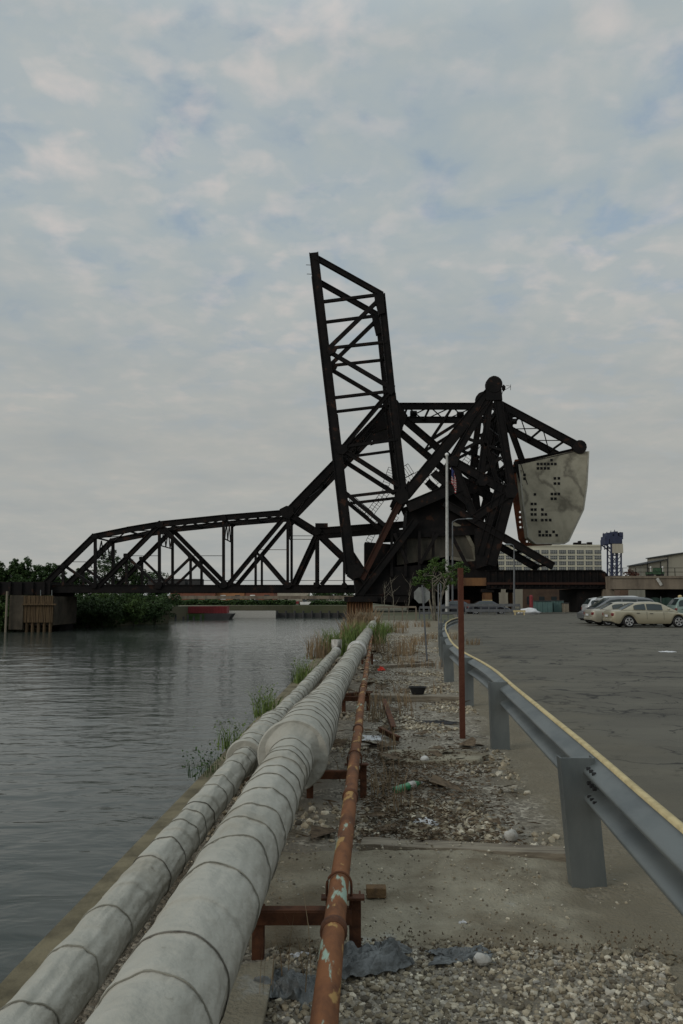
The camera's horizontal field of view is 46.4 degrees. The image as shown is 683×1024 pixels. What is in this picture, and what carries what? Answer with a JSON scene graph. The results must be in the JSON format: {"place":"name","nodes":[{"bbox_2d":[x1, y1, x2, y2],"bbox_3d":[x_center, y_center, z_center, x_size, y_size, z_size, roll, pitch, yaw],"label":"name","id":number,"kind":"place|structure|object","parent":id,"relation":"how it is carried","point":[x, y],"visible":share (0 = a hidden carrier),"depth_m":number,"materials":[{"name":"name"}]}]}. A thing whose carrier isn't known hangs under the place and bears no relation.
{"place":"outdoors","nodes":[
{"label":"outdoors","id":0,"kind":"place"},
{"bbox_2d":[0,617,346,982],"bbox_3d":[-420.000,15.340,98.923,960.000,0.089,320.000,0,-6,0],"label":"river water","id":1,"kind":"structure","parent":0,"point":[99,733],"depth_m":28.07,"materials":[{"name":"grey liquid"}]},
{"bbox_2d":[8,590,76,631],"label":"timber pier","id":2,"kind":"structure","parent":1,"relation":"in","point":[31,612],"depth_m":109.33,"materials":[{"name":"brown wood"}]},
{"bbox_2d":[52,593,73,629],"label":"abutment","id":3,"kind":"object","parent":1,"relation":"in","point":[62,627],"visible":0.29,"depth_m":116.68,"materials":[{"name":"black concrete"}]},
{"bbox_2d":[186,606,235,618],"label":"red barge","id":4,"kind":"object","parent":1,"relation":"on","point":[213,612],"visible":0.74,"depth_m":176.72,"materials":[{"name":"paint"}]},
{"bbox_2d":[344,597,377,621],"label":"bridge pier","id":5,"kind":"structure","parent":1,"relation":"in","point":[360,602],"depth_m":100.33,"materials":[{"name":"wood"}]},
{"bbox_2d":[309,252,554,605],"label":"raised bascule bridge","id":6,"kind":"structure","parent":5,"relation":"on","point":[418,539],"depth_m":104.25,"materials":[{"name":"black metal"}]},
{"bbox_2d":[463,578,485,585],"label":"rusty girder","id":7,"kind":"object","parent":6,"relation":"attached to","point":[474,581],"visible":0.71,"depth_m":98.55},
{"bbox_2d":[148,579,203,584],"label":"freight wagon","id":8,"kind":"object","parent":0,"point":[183,583],"visible":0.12,"depth_m":149.46,"materials":[{"name":"black metal"}]},
{"bbox_2d":[0,599,523,628],"bbox_3d":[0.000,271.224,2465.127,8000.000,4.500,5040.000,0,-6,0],"label":"ground","id":9,"kind":"structure","parent":0,"point":[180,611],"depth_m":175.90,"materials":[{"name":"plant"}]},
{"bbox_2d":[0,603,8,630],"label":"waterside bush","id":10,"kind":"object","parent":9,"relation":"on","point":[2,610],"visible":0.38,"depth_m":110.74,"materials":[{"name":"green plant"}]},
{"bbox_2d":[0,559,18,604],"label":"tree","id":11,"kind":"object","parent":9,"relation":"on","point":[5,575],"visible":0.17,"depth_m":148.38,"materials":[{"name":"green plant"}]},
{"bbox_2d":[3,556,51,600],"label":"tree","id":12,"kind":"object","parent":9,"relation":"on","point":[22,572],"visible":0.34,"depth_m":144.70,"materials":[{"name":"green plant"}]},
{"bbox_2d":[16,562,60,581],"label":"tree","id":13,"kind":"object","parent":9,"relation":"on","point":[48,568],"visible":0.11,"depth_m":148.72,"materials":[{"name":"green plant"}]},
{"bbox_2d":[44,595,104,627],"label":"waterside bush","id":14,"kind":"object","parent":9,"relation":"on","point":[84,606],"visible":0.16,"depth_m":125.48,"materials":[{"name":"green plant"}]},
{"bbox_2d":[76,594,123,626],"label":"waterside bush","id":15,"kind":"object","parent":9,"relation":"on","point":[111,612],"visible":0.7,"depth_m":127.12,"materials":[{"name":"green plant"}]},
{"bbox_2d":[84,550,147,596],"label":"tree","id":16,"kind":"object","parent":9,"relation":"on","point":[105,569],"visible":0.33,"depth_m":164.11,"materials":[{"name":"green plant"}]},
{"bbox_2d":[88,593,147,625],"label":"waterside bush","id":17,"kind":"object","parent":9,"relation":"on","point":[132,610],"visible":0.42,"depth_m":132.26,"materials":[{"name":"green plant"}]},
{"bbox_2d":[115,559,154,595],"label":"tree","id":18,"kind":"object","parent":9,"relation":"on","point":[137,575],"visible":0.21,"depth_m":165.99,"materials":[{"name":"green plant"}]},
{"bbox_2d":[112,593,172,624],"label":"waterside bush","id":19,"kind":"object","parent":9,"relation":"on","point":[154,610],"visible":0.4,"depth_m":139.04,"materials":[{"name":"green plant"}]},
{"bbox_2d":[140,570,168,596],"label":"tree","id":20,"kind":"object","parent":9,"relation":"on","point":[156,577],"visible":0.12,"depth_m":171.59,"materials":[{"name":"green plant"}]},
{"bbox_2d":[140,593,183,623],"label":"waterside bush","id":21,"kind":"object","parent":9,"relation":"on","point":[152,599],"visible":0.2,"depth_m":147.39,"materials":[{"name":"green plant"}]},
{"bbox_2d":[0,612,360,1007],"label":"sea wall","id":22,"kind":"structure","parent":9,"relation":"on","point":[17,978],"depth_m":4.54,"materials":[{"name":"concrete"}]},
{"bbox_2d":[178,745,228,780],"bbox_3d":[-1.315,2.419,7.660,0.557,0.281,0.650,0,-6,0],"label":"weed tuft","id":23,"kind":"object","parent":22,"relation":"on","point":[206,768],"visible":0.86,"depth_m":7.68,"materials":[{"name":"green plant"}]},
{"bbox_2d":[193,718,250,751],"bbox_3d":[-1.181,2.534,9.039,0.673,0.350,1.043,-1,-6,13],"label":"weed tuft","id":24,"kind":"object","parent":22,"relation":"on","point":[226,743],"visible":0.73,"depth_m":9.06,"materials":[{"name":"green plant"}]},
{"bbox_2d":[170,593,215,599],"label":"distant building","id":25,"kind":"structure","parent":9,"relation":"on","point":[197,594],"depth_m":278.51,"materials":[{"name":"red brick"}]},
{"bbox_2d":[216,593,244,600],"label":"distant building","id":26,"kind":"structure","parent":9,"relation":"on","point":[230,594],"depth_m":280.50,"materials":[{"name":"orange brick"}]},
{"bbox_2d":[166,599,295,604],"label":"bank shrubs","id":27,"kind":"object","parent":9,"relation":"on","point":[233,602],"visible":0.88,"depth_m":204.01,"materials":[{"name":"green plant"}]},
{"bbox_2d":[168,596,353,601],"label":"road viaduct","id":28,"kind":"object","parent":9,"relation":"on","point":[264,597],"visible":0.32,"depth_m":223.71,"materials":[{"name":"concrete"}]},
{"bbox_2d":[245,593,276,599],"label":"distant building","id":29,"kind":"structure","parent":9,"relation":"on","point":[260,594],"depth_m":279.51,"materials":[{"name":"red brick"}]},
{"bbox_2d":[229,611,346,617],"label":"bulkhead","id":30,"kind":"object","parent":9,"relation":"on","point":[256,614],"visible":0.55,"depth_m":191.79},
{"bbox_2d":[277,593,309,600],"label":"distant building","id":31,"kind":"structure","parent":9,"relation":"on","point":[292,594],"depth_m":298.40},
{"bbox_2d":[299,600,346,604],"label":"bank shrubs","id":32,"kind":"object","parent":9,"relation":"on","point":[320,602],"visible":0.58,"depth_m":209.05,"materials":[{"name":"green plant"}]},
{"bbox_2d":[206,632,564,848],"bbox_3d":[1.258,4.104,22.624,6.272,0.205,34.990,-1,-6,7],"label":"scattered stone","id":33,"kind":"object","parent":9,"relation":"on","point":[309,822],"depth_m":7.45,"materials":[{"name":"gravel"}]},
{"bbox_2d":[438,582,441,647],"bbox_3d":[3.358,3.577,27.180,0.138,2.345,0.044,0,-6,0],"label":"hoop post","id":34,"kind":"object","parent":9,"relation":"on","point":[440,607],"visible":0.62,"depth_m":27.20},
{"bbox_2d":[411,557,469,620],"bbox_3d":[7.706,6.070,61.995,4.715,5.127,2.612,0,-6,0],"label":"tree","id":35,"kind":"object","parent":9,"relation":"on","point":[440,570],"visible":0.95,"depth_m":61.67,"materials":[{"name":"green plant"}]},
{"bbox_2d":[407,587,481,610],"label":"dark abutment","id":36,"kind":"object","parent":9,"relation":"on","point":[473,595],"visible":0.07,"depth_m":111.36,"materials":[{"name":"black concrete"}]},
{"bbox_2d":[445,453,448,611],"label":"flagpole","id":37,"kind":"object","parent":9,"relation":"on","point":[447,555],"visible":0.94,"depth_m":87.10,"materials":[{"name":"metal"}]},
{"bbox_2d":[480,589,493,600],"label":"support column","id":38,"kind":"structure","parent":9,"relation":"on","point":[486,594],"depth_m":98.49,"materials":[{"name":"brown concrete"}]},
{"bbox_2d":[498,541,601,569],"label":"office building","id":39,"kind":"structure","parent":9,"relation":"on","point":[578,555],"depth_m":479.55,"materials":[{"name":"white concrete"}]},
{"bbox_2d":[559,589,601,611],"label":"bridge abutment","id":40,"kind":"object","parent":9,"relation":"on","point":[575,599],"visible":0.5,"depth_m":99.50,"materials":[{"name":"black concrete"}]},
{"bbox_2d":[475,570,607,588],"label":"plate girder span","id":41,"kind":"object","parent":40,"relation":"on","point":[553,579],"visible":0.91,"depth_m":98.65,"materials":[{"name":"black metal"}]},
{"bbox_2d":[600,530,622,575],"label":"lift bridge tower","id":42,"kind":"structure","parent":9,"relation":"on","point":[613,540],"depth_m":429.90,"materials":[{"name":"metal"}]},
{"bbox_2d":[601,568,682,597],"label":"concrete viaduct","id":43,"kind":"object","parent":9,"relation":"on","point":[662,586],"visible":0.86,"depth_m":96.67,"materials":[{"name":"grey concrete"}]},
{"bbox_2d":[645,566,663,575],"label":"track cart","id":44,"kind":"object","parent":43,"relation":"on","point":[657,572],"visible":0.84,"depth_m":100.18,"materials":[{"name":"green paint"}]},
{"bbox_2d":[41,400,588,592],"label":"lowered bascule bridge","id":45,"kind":"structure","parent":0,"point":[550,497],"depth_m":115.81,"materials":[{"name":"black metal"}]},
{"bbox_2d":[0,582,73,594],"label":"approach girder","id":46,"kind":"object","parent":45,"relation":"attached to","point":[24,588],"visible":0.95,"depth_m":113.47,"materials":[{"name":"black metal"}]},
{"bbox_2d":[0,0,682,595],"label":"sky","id":47,"kind":"structure","parent":0,"point":[508,174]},
{"bbox_2d":[73,620,682,1023],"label":"gravel verge","id":48,"kind":"structure","parent":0,"point":[533,767],"depth_m":6.37,"materials":[{"name":"gravel"}]},
{"bbox_2d":[0,639,341,1023],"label":"insulated pipe","id":49,"kind":"object","parent":48,"relation":"on","point":[63,983],"visible":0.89,"depth_m":3.75,"materials":[{"name":"grey fabric"}]},
{"bbox_2d":[220,960,275,1023],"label":"flat board","id":50,"kind":"object","parent":48,"relation":"on","point":[247,1003],"visible":0.57,"depth_m":3.30,"materials":[{"name":"wood"}]},
{"bbox_2d":[245,683,285,718],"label":"weed tuft","id":51,"kind":"object","parent":48,"relation":"on","point":[264,708],"visible":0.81,"depth_m":11.51,"materials":[{"name":"green plant"}]},
{"bbox_2d":[259,885,311,998],"bbox_3d":[-0.231,1.888,3.483,0.227,0.396,0.458,0,-6,0],"label":"weed tuft","id":52,"kind":"object","parent":48,"relation":"on","point":[289,956],"visible":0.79,"depth_m":3.47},
{"bbox_2d":[270,656,322,683],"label":"weed tuft","id":53,"kind":"object","parent":48,"relation":"on","point":[299,677],"visible":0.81,"depth_m":15.86,"materials":[{"name":"green plant"}]},
{"bbox_2d":[252,871,364,959],"bbox_3d":[-0.244,1.936,3.775,0.705,0.464,0.099,0,-6,0],"label":"pipe support","id":54,"kind":"object","parent":48,"relation":"on","point":[278,915],"visible":0.68,"depth_m":3.75,"materials":[{"name":"metal"}]},
{"bbox_2d":[300,630,333,659],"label":"weed tuft","id":55,"kind":"object","parent":48,"relation":"on","point":[318,652],"visible":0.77,"depth_m":22.66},
{"bbox_2d":[314,625,355,656],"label":"weed tuft","id":56,"kind":"object","parent":48,"relation":"on","point":[345,644],"visible":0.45,"depth_m":23.61,"materials":[{"name":"green plant"}]},
{"bbox_2d":[307,750,368,798],"bbox_3d":[-0.119,2.263,6.791,0.701,0.464,0.099,0,-6,0],"label":"pipe support","id":57,"kind":"object","parent":48,"relation":"on","point":[338,774],"visible":0.53,"depth_m":6.77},
{"bbox_2d":[85,616,376,1023],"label":"insulated pipe","id":58,"kind":"object","parent":57,"relation":"on","point":[182,964],"visible":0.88,"depth_m":3.12,"materials":[{"name":"grey fabric"}]},
{"bbox_2d":[309,634,372,1023],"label":"rusty pipe","id":59,"kind":"object","parent":57,"relation":"on","point":[327,987],"visible":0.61,"depth_m":3.44,"materials":[{"name":"metal"}]},
{"bbox_2d":[335,618,365,638],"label":"weed tuft","id":60,"kind":"object","parent":48,"relation":"on","point":[342,629],"visible":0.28,"depth_m":32.57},
{"bbox_2d":[342,685,370,711],"bbox_3d":[0.139,2.817,11.904,0.611,0.464,0.099,0,-6,0],"label":"pipe support","id":61,"kind":"object","parent":48,"relation":"on","point":[352,698],"visible":0.67,"depth_m":11.88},
{"bbox_2d":[343,607,385,630],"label":"weed tuft","id":62,"kind":"object","parent":48,"relation":"on","point":[369,618],"visible":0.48,"depth_m":39.43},
{"bbox_2d":[339,618,394,643],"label":"weed tuft","id":63,"kind":"object","parent":48,"relation":"on","point":[373,629],"visible":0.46,"depth_m":29.41,"materials":[{"name":"green plant"}]},
{"bbox_2d":[332,721,401,785],"bbox_3d":[0.224,2.343,7.907,0.728,0.446,1.898,0,-6,3],"label":"weed tuft","id":64,"kind":"object","parent":48,"relation":"on","point":[381,748],"visible":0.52,"depth_m":8.33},
{"bbox_2d":[76,839,682,1023],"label":"loose grit","id":65,"kind":"object","parent":48,"relation":"on","point":[482,923],"visible":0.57,"depth_m":4.37,"materials":[{"name":"gravel"}]},
{"bbox_2d":[343,619,430,633],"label":"weed tuft","id":66,"kind":"object","parent":48,"relation":"on","point":[399,625],"visible":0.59,"depth_m":45.28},
{"bbox_2d":[365,680,413,722],"bbox_3d":[0.672,2.643,11.366,0.710,0.595,1.545,-1,-6,11],"label":"weed tuft","id":67,"kind":"object","parent":48,"relation":"on","point":[375,706],"visible":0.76,"depth_m":11.28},
{"bbox_2d":[378,699,400,740],"bbox_3d":[0.580,2.789,10.778,0.263,0.189,2.631,0,-6,0],"label":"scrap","id":68,"kind":"object","parent":48,"relation":"on","point":[390,718],"visible":0.91,"depth_m":10.18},
{"bbox_2d":[359,630,424,655],"bbox_3d":[1.211,4.252,26.700,1.798,0.699,7.509,1,-6,-10],"label":"weed tuft","id":69,"kind":"object","parent":48,"relation":"on","point":[412,648],"visible":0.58,"depth_m":24.23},
{"bbox_2d":[369,761,415,815],"bbox_3d":[0.389,2.252,6.612,0.332,0.347,0.809,2,-6,-15],"label":"weed tuft","id":70,"kind":"object","parent":48,"relation":"on","point":[388,794],"visible":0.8,"depth_m":6.55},
{"bbox_2d":[375,606,416,620],"bbox_3d":[4.056,7.608,59.567,3.140,1.110,0.130,0,-6,0],"label":"metal railing","id":71,"kind":"object","parent":48,"relation":"on","point":[402,607],"visible":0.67,"depth_m":59.55,"materials":[{"name":"metal"}]},
{"bbox_2d":[354,682,442,708],"bbox_3d":[1.075,3.015,13.433,1.111,0.300,2.113,-3,-7,28],"label":"weed tuft","id":72,"kind":"object","parent":48,"relation":"on","point":[404,695],"visible":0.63,"depth_m":12.89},
{"bbox_2d":[375,662,434,668],"bbox_3d":[1.578,3.797,19.639,1.717,0.112,0.256,4,-8,-35],"label":"timber plank","id":73,"kind":"object","parent":48,"relation":"on","point":[399,665],"visible":0.48,"depth_m":19.44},
{"bbox_2d":[393,781,422,793],"bbox_3d":[0.588,2.415,7.000,0.344,0.084,0.071,5,-8,-40],"label":"green bottle","id":74,"kind":"object","parent":48,"relation":"on","point":[407,785],"visible":0.79,"depth_m":6.97,"materials":[{"name":"plastic"}]},
{"bbox_2d":[380,649,440,668],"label":"weed tuft","id":75,"kind":"object","parent":48,"relation":"on","point":[407,659],"visible":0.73,"depth_m":19.45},
{"bbox_2d":[370,693,458,701],"bbox_3d":[1.245,3.096,13.252,1.625,0.120,0.325,0,-6,4],"label":"timber plank","id":76,"kind":"object","parent":48,"relation":"on","point":[430,697],"visible":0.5,"depth_m":13.10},
{"bbox_2d":[409,686,426,693],"bbox_3d":[1.275,2.982,13.321,0.300,0.115,0.210,0,-6,0],"label":"plastic tub","id":77,"kind":"object","parent":76,"relation":"on","point":[417,689],"visible":1,"depth_m":13.24,"materials":[{"name":"black plastic"}]},
{"bbox_2d":[414,585,429,659],"bbox_3d":[2.198,3.072,21.624,0.434,2.155,0.061,0,-6,0],"label":"road sign","id":78,"kind":"object","parent":48,"relation":"on","point":[422,594],"visible":0.9,"depth_m":21.72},
{"bbox_2d":[331,642,525,846],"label":"dead leaf litter","id":79,"kind":"object","parent":48,"relation":"on","point":[419,800],"visible":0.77,"depth_m":6.69,"materials":[{"name":"brown plant"}]},
{"bbox_2d":[380,749,489,764],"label":"concrete slab","id":80,"kind":"structure","parent":48,"relation":"on","point":[477,757],"depth_m":8.35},
{"bbox_2d":[415,720,458,723],"bbox_3d":[1.290,2.851,10.828,0.655,0.034,0.342,0,-6,0],"label":"black sheeting","id":81,"kind":"object","parent":48,"relation":"on","point":[441,721],"visible":0.8,"depth_m":10.84,"materials":[{"name":"plastic"}]},
{"bbox_2d":[410,632,479,644],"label":"weed tuft","id":82,"kind":"object","parent":48,"relation":"on","point":[454,638],"visible":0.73,"depth_m":31.02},
{"bbox_2d":[457,568,465,738],"bbox_3d":[1.463,1.770,9.705,0.070,2.172,0.065,0,-6,0],"label":"rusty post","id":83,"kind":"object","parent":48,"relation":"on","point":[461,655],"visible":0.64,"depth_m":9.68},
{"bbox_2d":[360,837,565,861],"bbox_3d":[0.798,2.252,5.290,1.338,0.086,0.166,-1,-6,8],"label":"timber plank","id":84,"kind":"object","parent":48,"relation":"on","point":[555,853],"visible":0.59,"depth_m":5.26,"materials":[{"name":"wood"}]},
{"bbox_2d":[249,850,682,955],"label":"concrete slab","id":85,"kind":"structure","parent":48,"relation":"on","point":[610,914],"depth_m":4.36,"materials":[{"name":"concrete"}]},
{"bbox_2d":[366,884,385,897],"bbox_3d":[0.191,2.096,4.399,0.110,0.055,0.070,0,-6,0],"label":"brick","id":86,"kind":"object","parent":85,"relation":"on","point":[375,890],"visible":0.98,"depth_m":4.37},
{"bbox_2d":[279,920,681,970],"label":"dark debris","id":87,"kind":"object","parent":85,"relation":"on","point":[542,951],"visible":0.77,"depth_m":3.82,"materials":[{"name":"gravel"}]},
{"bbox_2d":[264,935,682,1023],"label":"crushed stone","id":88,"kind":"object","parent":48,"relation":"on","point":[646,1011],"visible":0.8,"depth_m":3.41,"materials":[{"name":"gravel"}]},
{"bbox_2d":[253,967,341,1011],"bbox_3d":[-0.204,2.019,3.439,0.373,0.089,0.286,-5,-8,41],"label":"plastic sheet","id":89,"kind":"object","parent":88,"relation":"on","point":[289,984],"visible":0.76,"depth_m":3.38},
{"bbox_2d":[342,937,414,979],"bbox_3d":[0.132,2.013,3.671,0.451,0.119,0.289,2,-6,-18],"label":"plastic sheet","id":90,"kind":"object","parent":88,"relation":"on","point":[375,959],"visible":0.84,"depth_m":3.60,"materials":[{"name":"plastic"}]},
{"bbox_2d":[425,944,495,965],"bbox_3d":[0.550,2.065,3.725,0.334,0.042,0.158,1,-6,-7],"label":"grey cloth","id":91,"kind":"object","parent":88,"relation":"on","point":[449,955],"visible":0.87,"depth_m":3.71,"materials":[{"name":"fabric"}]},
{"bbox_2d":[473,952,491,966],"bbox_3d":[0.645,2.051,3.650,0.076,0.059,0.065,2,-6,-15],"label":"white stone","id":92,"kind":"object","parent":88,"relation":"on","point":[481,960],"visible":1,"depth_m":3.63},
{"bbox_2d":[275,932,682,965],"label":"crumbled concrete","id":93,"kind":"object","parent":48,"relation":"on","point":[671,957],"visible":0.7,"depth_m":3.81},
{"bbox_2d":[504,829,517,841],"bbox_3d":[1.195,2.279,5.612,0.097,0.088,0.098,0,-6,0],"label":"round stone","id":94,"kind":"object","parent":48,"relation":"on","point":[511,835],"visible":0.97,"depth_m":5.58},
{"bbox_2d":[438,617,682,915],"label":"guardrail","id":95,"kind":"object","parent":48,"relation":"on","point":[641,824],"visible":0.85,"depth_m":4.65,"materials":[{"name":"metal"}]},
{"bbox_2d":[499,589,564,607],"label":"brick building","id":96,"kind":"structure","parent":0,"point":[522,597],"depth_m":139.24,"materials":[{"name":"brown brick"}]},
{"bbox_2d":[435,612,682,856],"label":"parking lot","id":97,"kind":"structure","parent":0,"point":[613,694],"depth_m":16.46,"materials":[{"name":"asphalt"}]},
{"bbox_2d":[419,606,457,618],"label":"metal railing","id":98,"kind":"object","parent":97,"relation":"on","point":[443,607],"visible":0.7,"depth_m":65.50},
{"bbox_2d":[437,601,471,613],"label":"parked car","id":99,"kind":"object","parent":97,"relation":"on","point":[453,603],"visible":0.32,"depth_m":86.62,"materials":[{"name":"blue paint"}]},
{"bbox_2d":[466,601,508,613],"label":"parked car","id":100,"kind":"object","parent":97,"relation":"on","point":[485,602],"visible":0.28,"depth_m":84.56,"materials":[{"name":"blue paint"}]},
{"bbox_2d":[465,604,520,614],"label":"metal railing","id":101,"kind":"object","parent":97,"relation":"on","point":[488,610],"visible":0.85,"depth_m":81.41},
{"bbox_2d":[504,544,514,613],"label":"street lamp","id":102,"kind":"object","parent":97,"relation":"on","point":[513,574],"visible":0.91,"depth_m":83.72,"materials":[{"name":"metal"}]},
{"bbox_2d":[533,601,552,611],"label":"dumpster","id":103,"kind":"object","parent":97,"relation":"on","point":[542,606],"visible":0.77,"depth_m":87.39,"materials":[{"name":"teal paint"}]},
{"bbox_2d":[550,600,563,611],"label":"dumpster","id":104,"kind":"object","parent":97,"relation":"on","point":[556,605],"visible":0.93,"depth_m":88.36,"materials":[{"name":"teal paint"}]},
{"bbox_2d":[581,597,596,609],"bbox_3d":[21.045,7.473,61.503,4.635,1.735,2.170,0,-6,0],"label":"parked suv","id":105,"kind":"object","parent":97,"relation":"on","point":[587,603],"visible":0.05,"depth_m":61.19,"materials":[{"name":"white paint"}]},
{"bbox_2d":[577,596,653,622],"bbox_3d":[18.384,6.518,52.956,5.035,1.794,2.270,0,-6,0],"label":"parked minivan","id":106,"kind":"object","parent":97,"relation":"on","point":[580,614],"visible":0.19,"depth_m":52.38,"materials":[{"name":"silver metal"}]},
{"bbox_2d":[583,602,656,625],"bbox_3d":[17.667,6.309,49.459,4.835,1.455,2.120,0,-6,0],"label":"parked car","id":107,"kind":"object","parent":97,"relation":"on","point":[595,615],"visible":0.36,"depth_m":48.83,"materials":[{"name":"beige paint"}]},
{"bbox_2d":[602,601,682,627],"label":"parked car","id":108,"kind":"object","parent":97,"relation":"on","point":[628,615],"visible":1,"depth_m":45.67,"materials":[{"name":"beige metal"}]},
{"bbox_2d":[651,597,673,605],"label":"screened fence","id":109,"kind":"object","parent":97,"relation":"on","point":[666,601],"visible":0.25,"depth_m":92.43,"materials":[{"name":"green"}]},
{"bbox_2d":[627,552,682,596],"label":"warehouse","id":110,"kind":"structure","parent":0,"point":[669,563],"depth_m":134.86,"materials":[{"name":"grey metal"}]},
{"bbox_2d":[667,597,682,612],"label":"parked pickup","id":111,"kind":"object","parent":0,"point":[676,604],"visible":0.31,"depth_m":56.94,"materials":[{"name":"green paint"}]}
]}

